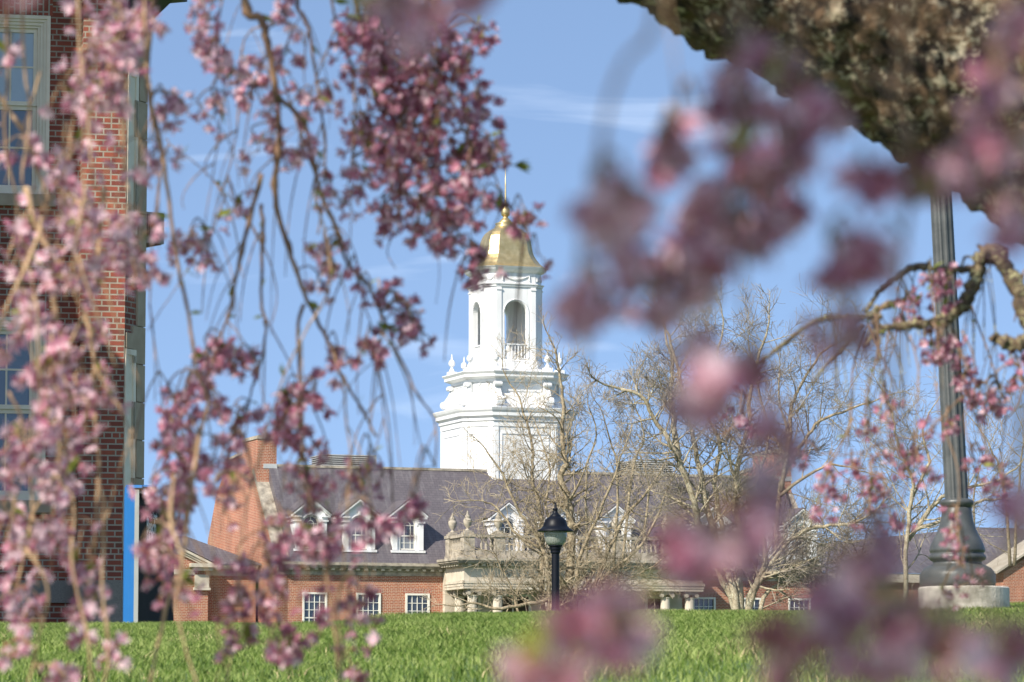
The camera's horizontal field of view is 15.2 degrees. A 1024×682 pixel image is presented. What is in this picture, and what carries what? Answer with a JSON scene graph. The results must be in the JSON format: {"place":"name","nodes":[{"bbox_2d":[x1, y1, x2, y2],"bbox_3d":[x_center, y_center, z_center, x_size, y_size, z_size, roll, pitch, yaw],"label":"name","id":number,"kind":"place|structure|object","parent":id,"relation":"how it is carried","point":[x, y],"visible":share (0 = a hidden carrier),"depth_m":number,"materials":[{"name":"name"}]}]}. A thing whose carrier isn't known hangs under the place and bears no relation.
{"place":"outdoors","nodes":[
{"label":"outdoors","id":0,"kind":"place"},
{"bbox_2d":[0,601,1023,681],"bbox_3d":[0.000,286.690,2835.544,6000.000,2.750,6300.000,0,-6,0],"label":"lawn ground","id":1,"kind":"structure","parent":0,"point":[747,664],"depth_m":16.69,"materials":[{"name":"green plant"}]},
{"bbox_2d":[0,0,186,623],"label":"brick hall building","id":2,"kind":"structure","parent":1,"relation":"on","point":[48,42],"depth_m":53.41,"materials":[{"name":"red brick"}]},
{"bbox_2d":[0,317,51,512],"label":"window","id":3,"kind":"structure","parent":2,"relation":"in","point":[8,412],"depth_m":53.31,"materials":[{"name":"grey glass"}]},
{"bbox_2d":[0,14,55,206],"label":"window","id":4,"kind":"structure","parent":2,"relation":"in","point":[37,28],"depth_m":53.72,"materials":[{"name":"grey glass"}]},
{"bbox_2d":[122,348,136,550],"bbox_3d":[-5.346,1.517,53.286,0.115,2.812,0.290,-3,-6,24],"label":"side window frame","id":5,"kind":"structure","parent":2,"relation":"in","point":[129,374],"depth_m":53.28,"materials":[{"name":"grey paint"}]},
{"bbox_2d":[126,71,138,241],"bbox_3d":[-5.346,-2.576,53.699,0.115,2.425,0.290,-3,-6,24],"label":"side window frame","id":6,"kind":"structure","parent":2,"relation":"in","point":[133,88],"depth_m":53.70,"materials":[{"name":"grey paint"}]},
{"bbox_2d":[146,212,163,247],"bbox_3d":[-5.453,-1.561,55.700,0.570,0.570,0.632,4,-7,-38],"label":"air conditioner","id":7,"kind":"object","parent":2,"relation":"attached to","point":[149,214],"visible":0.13,"depth_m":55.55,"materials":[{"name":"grey metal"}]},
{"bbox_2d":[123,485,173,622],"bbox_3d":[-4.258,2.780,45.107,0.606,2.035,2.334,1,-6,-6],"label":"pylon sign","id":8,"kind":"object","parent":1,"relation":"on","point":[137,603],"visible":0.56,"depth_m":44.05,"materials":[{"name":"blue metal"}]},
{"bbox_2d":[174,536,261,622],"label":"brick pavilion","id":9,"kind":"structure","parent":1,"relation":"on","point":[205,605],"depth_m":183.62,"materials":[{"name":"brick"}]},
{"bbox_2d":[0,0,553,681],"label":"weeping cherry tree","id":10,"kind":"object","parent":1,"relation":"on","point":[126,40],"visible":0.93,"depth_m":6.28,"materials":[{"name":"pink plant"}]},
{"bbox_2d":[0,0,1023,681],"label":"old cherry tree","id":11,"kind":"object","parent":1,"relation":"on","point":[928,94],"visible":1,"depth_m":1.48,"materials":[{"name":"pink plant"}]},
{"bbox_2d":[208,435,822,622],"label":"library building","id":12,"kind":"structure","parent":1,"relation":"on","point":[407,572],"depth_m":185.28,"materials":[{"name":"red brick"}]},
{"bbox_2d":[300,587,326,621],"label":"window","id":13,"kind":"structure","parent":12,"relation":"in","point":[309,608],"depth_m":182.28,"materials":[{"name":"beige paint"}]},
{"bbox_2d":[354,588,382,615],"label":"window","id":14,"kind":"structure","parent":12,"relation":"in","point":[374,607],"depth_m":183.30,"materials":[{"name":"beige paint"}]},
{"bbox_2d":[403,588,431,613],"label":"window","id":15,"kind":"structure","parent":12,"relation":"in","point":[414,601],"depth_m":184.11,"materials":[{"name":"beige paint"}]},
{"bbox_2d":[464,594,480,611],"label":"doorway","id":16,"kind":"structure","parent":12,"relation":"in","point":[478,600],"depth_m":184.97,"materials":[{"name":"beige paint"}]},
{"bbox_2d":[433,171,578,479],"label":"cupola tower","id":17,"kind":"structure","parent":12,"relation":"on","point":[470,403],"depth_m":191.53,"materials":[{"name":"white paint"}]},
{"bbox_2d":[496,594,530,611],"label":"window","id":18,"kind":"structure","parent":12,"relation":"in","point":[524,608],"depth_m":185.74,"materials":[{"name":"glass"}]},
{"bbox_2d":[646,596,660,610],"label":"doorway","id":19,"kind":"structure","parent":12,"relation":"in","point":[657,600],"depth_m":188.20,"materials":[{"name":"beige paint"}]},
{"bbox_2d":[694,592,716,610],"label":"window","id":20,"kind":"structure","parent":12,"relation":"in","point":[707,601],"depth_m":189.21,"materials":[{"name":"glass"}]},
{"bbox_2d":[744,593,762,609],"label":"window","id":21,"kind":"structure","parent":12,"relation":"in","point":[757,599],"depth_m":190.14,"materials":[{"name":"beige paint"}]},
{"bbox_2d":[786,593,804,609],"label":"window","id":22,"kind":"structure","parent":12,"relation":"in","point":[794,604],"depth_m":190.84,"materials":[{"name":"beige paint"}]},
{"bbox_2d":[537,502,573,605],"bbox_3d":[0.509,2.759,44.950,0.429,1.738,0.429,0,-6,0],"label":"lamp post","id":23,"kind":"object","parent":1,"relation":"on","point":[555,528],"visible":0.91,"depth_m":44.91,"materials":[{"name":"black metal"}]},
{"bbox_2d":[421,304,699,612],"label":"magnolia tree","id":24,"kind":"object","parent":1,"relation":"on","point":[569,585],"visible":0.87,"depth_m":149.94,"materials":[{"name":"beige plant"}]},
{"bbox_2d":[576,279,933,610],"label":"pale barked tree","id":25,"kind":"object","parent":1,"relation":"on","point":[732,587],"visible":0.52,"depth_m":139.77,"materials":[{"name":"beige plant"}]},
{"bbox_2d":[772,491,920,596],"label":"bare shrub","id":26,"kind":"object","parent":1,"relation":"on","point":[829,548],"visible":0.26,"depth_m":164.87,"materials":[{"name":"plant"}]},
{"bbox_2d":[827,346,1017,597],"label":"forked tree","id":27,"kind":"object","parent":1,"relation":"on","point":[908,536],"visible":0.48,"depth_m":130.05,"materials":[{"name":"brown plant"}]},
{"bbox_2d":[918,196,1009,609],"bbox_3d":[2.918,-1.900,26.324,0.886,7.927,0.613,0,-6,0],"label":"fluted light pole","id":28,"kind":"object","parent":1,"relation":"on","point":[943,243],"visible":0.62,"depth_m":25.98,"materials":[{"name":"metal"}]},
{"bbox_2d":[142,0,1023,573],"label":"sky","id":29,"kind":"structure","parent":0,"point":[555,65],"materials":[{"name":"blue"}]},
{"bbox_2d":[546,343,680,565],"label":"slender tree","id":30,"kind":"object","parent":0,"point":[616,459],"visible":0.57,"depth_m":160.08,"materials":[{"name":"beige plant"}]},
{"bbox_2d":[712,273,926,565],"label":"spreading tree","id":31,"kind":"object","parent":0,"point":[789,425],"visible":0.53,"depth_m":150.59,"materials":[{"name":"beige plant"}]},
{"bbox_2d":[817,527,1023,605],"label":"brick wing building","id":32,"kind":"structure","parent":0,"point":[1011,577],"depth_m":207.88,"materials":[{"name":"red brick"}]},
{"bbox_2d":[942,378,1023,565],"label":"distant bare tree","id":33,"kind":"object","parent":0,"point":[1007,528],"visible":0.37,"depth_m":190.24,"materials":[{"name":"beige plant"}]}
]}

